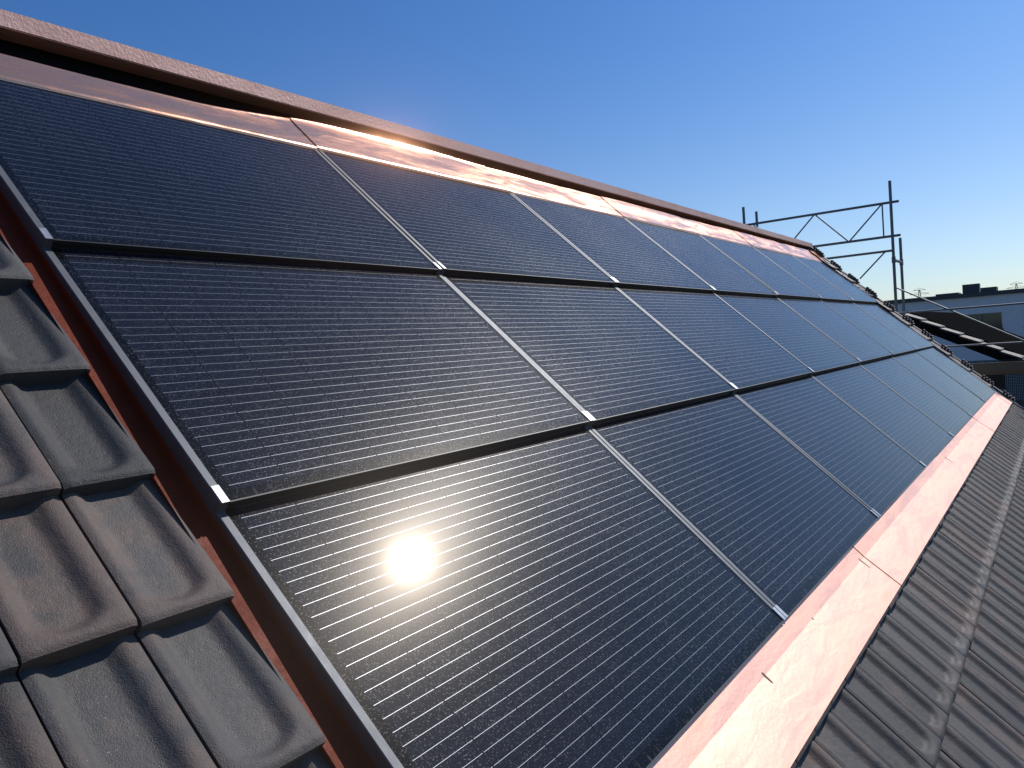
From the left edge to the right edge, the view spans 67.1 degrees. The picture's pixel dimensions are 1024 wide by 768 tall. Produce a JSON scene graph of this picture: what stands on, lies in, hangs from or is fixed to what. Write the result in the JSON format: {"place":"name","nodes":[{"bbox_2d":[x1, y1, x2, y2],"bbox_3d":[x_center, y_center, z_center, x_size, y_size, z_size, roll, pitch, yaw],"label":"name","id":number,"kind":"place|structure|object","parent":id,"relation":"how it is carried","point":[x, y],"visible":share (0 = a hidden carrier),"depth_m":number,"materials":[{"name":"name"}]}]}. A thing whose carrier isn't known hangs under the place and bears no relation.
{"place":"outdoors","nodes":[
{"label":"outdoors","id":0,"kind":"place"},
{"bbox_2d":[0,0,1023,300],"label":"sky","id":1,"kind":"structure","parent":0,"point":[776,109],"materials":[{"name":"blue"}]},
{"bbox_2d":[887,283,1023,399],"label":"building","id":2,"kind":"structure","parent":0,"point":[1009,318],"depth_m":67.53,"materials":[{"name":"concrete"},{"name":"plaster"},{"name":"glass"}]},
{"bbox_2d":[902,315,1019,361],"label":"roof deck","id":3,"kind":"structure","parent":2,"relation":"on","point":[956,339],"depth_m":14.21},
{"bbox_2d":[901,311,1023,360],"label":"neighbour roof","id":4,"kind":"structure","parent":2,"relation":"on","point":[965,325],"depth_m":16.28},
{"label":"ground","id":5,"kind":"structure","parent":0,"visible":0},
{"bbox_2d":[742,180,1023,346],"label":"scaffold","id":6,"kind":"object","parent":5,"relation":"on","point":[891,236],"visible":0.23,"depth_m":12.74,"materials":[{"name":"metal"}]},
{"bbox_2d":[968,358,1023,406],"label":"scaffold net","id":7,"kind":"object","parent":6,"relation":"attached to","point":[1010,385],"depth_m":12.50,"materials":[{"name":"blue fabric"}]},
{"bbox_2d":[970,361,1023,374],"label":"scaffold decks","id":8,"kind":"object","parent":6,"relation":"on","point":[999,368],"depth_m":11.92,"materials":[{"name":"brown wood"}]},
{"bbox_2d":[913,288,927,296],"bbox_3d":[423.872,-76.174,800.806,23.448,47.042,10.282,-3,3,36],"label":"antenna","id":9,"kind":"object","parent":5,"relation":"on","point":[920,292],"visible":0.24,"depth_m":799.81,"materials":[{"name":"metal"}]},
{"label":"house walls","id":10,"kind":"object","parent":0,"visible":0},
{"bbox_2d":[0,41,794,246],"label":"roof deck","id":11,"kind":"structure","parent":10,"relation":"on","point":[48,59],"depth_m":3.54,"materials":[{"name":"black"}]},
{"bbox_2d":[0,236,330,767],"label":"tiles","id":12,"kind":"object","parent":11,"relation":"on","point":[126,640],"visible":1,"depth_m":1.47,"materials":[{"name":"grey ceramic"}]},
{"bbox_2d":[0,53,825,261],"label":"roof flashing","id":13,"kind":"object","parent":11,"relation":"on","point":[352,144],"visible":0.98,"depth_m":4.27,"materials":[{"name":"metal"}]},
{"bbox_2d":[200,427,785,767],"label":"solar panel","id":14,"kind":"object","parent":11,"relation":"on","point":[583,597],"visible":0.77,"depth_m":2.00,"materials":[{"name":"black glass"}]},
{"bbox_2d":[32,239,592,512],"bbox_3d":[-0.527,-0.124,2.666,1.085,0.047,1.695,45,28,24],"label":"solar panel","id":15,"kind":"object","parent":14,"relation":"on","point":[247,381],"visible":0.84,"depth_m":2.36,"materials":[{"name":"black glass"}]},
{"bbox_2d":[0,80,441,272],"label":"solar panel","id":16,"kind":"object","parent":15,"relation":"on","point":[80,173],"visible":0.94,"depth_m":2.85,"materials":[{"name":"black glass"}]},
{"bbox_2d":[588,393,878,617],"bbox_3d":[1.101,0.435,3.646,1.085,0.046,1.695,45,27,24],"label":"solar panel","id":17,"kind":"object","parent":11,"relation":"on","point":[775,518],"visible":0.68,"depth_m":3.43,"materials":[{"name":"black glass"}]},
{"bbox_2d":[441,274,736,426],"bbox_3d":[0.460,-0.244,4.046,1.084,0.046,1.695,45,27,24],"label":"solar panel","id":18,"kind":"object","parent":17,"relation":"on","point":[597,354],"visible":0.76,"depth_m":3.85,"materials":[{"name":"black glass"}]},
{"bbox_2d":[318,150,616,285],"bbox_3d":[-0.184,-0.920,4.447,1.085,0.047,1.695,45,27,24],"label":"solar panel","id":19,"kind":"object","parent":18,"relation":"on","point":[449,227],"visible":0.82,"depth_m":4.25,"materials":[{"name":"black glass"}]},
{"bbox_2d":[734,375,925,516],"bbox_3d":[2.088,0.313,5.024,1.085,0.046,1.695,45,27,24],"label":"solar panel","id":20,"kind":"object","parent":11,"relation":"on","point":[867,463],"visible":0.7,"depth_m":4.86,"materials":[{"name":"black glass"}]},
{"bbox_2d":[615,286,813,392],"bbox_3d":[1.447,-0.365,5.424,1.085,0.047,1.695,45,28,24],"label":"solar panel","id":21,"kind":"object","parent":20,"relation":"on","point":[728,342],"visible":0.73,"depth_m":5.27,"materials":[{"name":"black glass"}]},
{"bbox_2d":[511,193,714,291],"bbox_3d":[0.803,-1.040,5.826,1.085,0.047,1.695,45,27,24],"label":"solar panel","id":22,"kind":"object","parent":21,"relation":"on","point":[623,252],"visible":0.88,"depth_m":5.68,"materials":[{"name":"black glass"}]},
{"bbox_2d":[649,392,1011,767],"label":"roof flashing","id":23,"kind":"object","parent":11,"relation":"on","point":[749,715],"visible":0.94,"depth_m":2.74,"materials":[{"name":"metal"}]},
{"bbox_2d":[811,364,953,465],"bbox_3d":[3.076,0.193,6.403,1.085,0.046,1.695,45,27,24],"label":"solar panel","id":24,"kind":"object","parent":11,"relation":"on","point":[907,426],"visible":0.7,"depth_m":6.28,"materials":[{"name":"black glass"}]},
{"bbox_2d":[715,293,860,374],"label":"solar panel","id":25,"kind":"object","parent":24,"relation":"on","point":[797,336],"visible":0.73,"depth_m":6.69,"materials":[{"name":"black glass"}]},
{"bbox_2d":[625,218,777,296],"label":"solar panel","id":26,"kind":"object","parent":25,"relation":"on","point":[710,264],"visible":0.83,"depth_m":7.09,"materials":[{"name":"black glass"}]},
{"bbox_2d":[761,387,1023,767],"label":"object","id":27,"kind":"object","parent":11,"relation":"on","point":[934,678],"visible":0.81,"depth_m":3.27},
{"bbox_2d":[0,191,999,767],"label":"roof flashing","id":28,"kind":"object","parent":27,"relation":"on","point":[266,629],"visible":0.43,"depth_m":1.77,"materials":[{"name":"brown metal"}]},
{"bbox_2d":[823,259,993,386],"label":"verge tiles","id":29,"kind":"object","parent":27,"relation":"on","point":[925,336],"visible":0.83,"depth_m":11.83,"materials":[{"name":"ceramic"}]},
{"bbox_2d":[802,247,1023,409],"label":"verge tiles","id":30,"kind":"object","parent":11,"relation":"on","point":[851,276],"visible":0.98,"depth_m":11.97,"materials":[{"name":"black tile"}]},
{"bbox_2d":[860,356,971,435],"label":"solar panel","id":31,"kind":"object","parent":11,"relation":"on","point":[927,399],"visible":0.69,"depth_m":7.68,"materials":[{"name":"black glass"}]},
{"bbox_2d":[777,297,893,363],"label":"solar panel","id":32,"kind":"object","parent":31,"relation":"on","point":[843,332],"visible":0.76,"depth_m":8.07,"materials":[{"name":"black glass"}]},
{"bbox_2d":[700,235,821,299],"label":"solar panel","id":33,"kind":"object","parent":32,"relation":"on","point":[769,273],"visible":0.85,"depth_m":8.47,"materials":[{"name":"black glass"}]},
{"bbox_2d":[892,351,984,415],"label":"solar panel","id":34,"kind":"object","parent":11,"relation":"on","point":[945,384],"visible":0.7,"depth_m":9.07,"materials":[{"name":"black glass"}]},
{"bbox_2d":[821,300,916,355],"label":"solar panel","id":35,"kind":"object","parent":34,"relation":"on","point":[874,329],"visible":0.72,"depth_m":9.49,"materials":[{"name":"black glass"}]},
{"bbox_2d":[753,247,853,301],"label":"solar panel","id":36,"kind":"object","parent":35,"relation":"on","point":[808,277],"visible":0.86,"depth_m":9.88,"materials":[{"name":"black glass"}]},
{"bbox_2d":[916,347,994,401],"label":"solar panel","id":37,"kind":"object","parent":11,"relation":"on","point":[972,383],"visible":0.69,"depth_m":10.45,"materials":[{"name":"black glass"}]},
{"bbox_2d":[853,302,934,349],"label":"solar panel","id":38,"kind":"object","parent":37,"relation":"on","point":[898,327],"visible":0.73,"depth_m":10.87,"materials":[{"name":"black glass"}]},
{"bbox_2d":[794,256,877,303],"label":"solar panel","id":39,"kind":"object","parent":38,"relation":"on","point":[840,282],"visible":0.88,"depth_m":11.27,"materials":[{"name":"black glass"}]},
{"bbox_2d":[0,39,799,247],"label":"ridge upstand","id":40,"kind":"object","parent":10,"relation":"on","point":[283,113],"visible":0.11,"depth_m":3.95,"materials":[{"name":"black"}]},
{"bbox_2d":[0,9,811,247],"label":"ridge cap","id":41,"kind":"object","parent":40,"relation":"on","point":[35,33],"visible":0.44,"depth_m":4.22,"materials":[{"name":"brown metal"}]}
]}

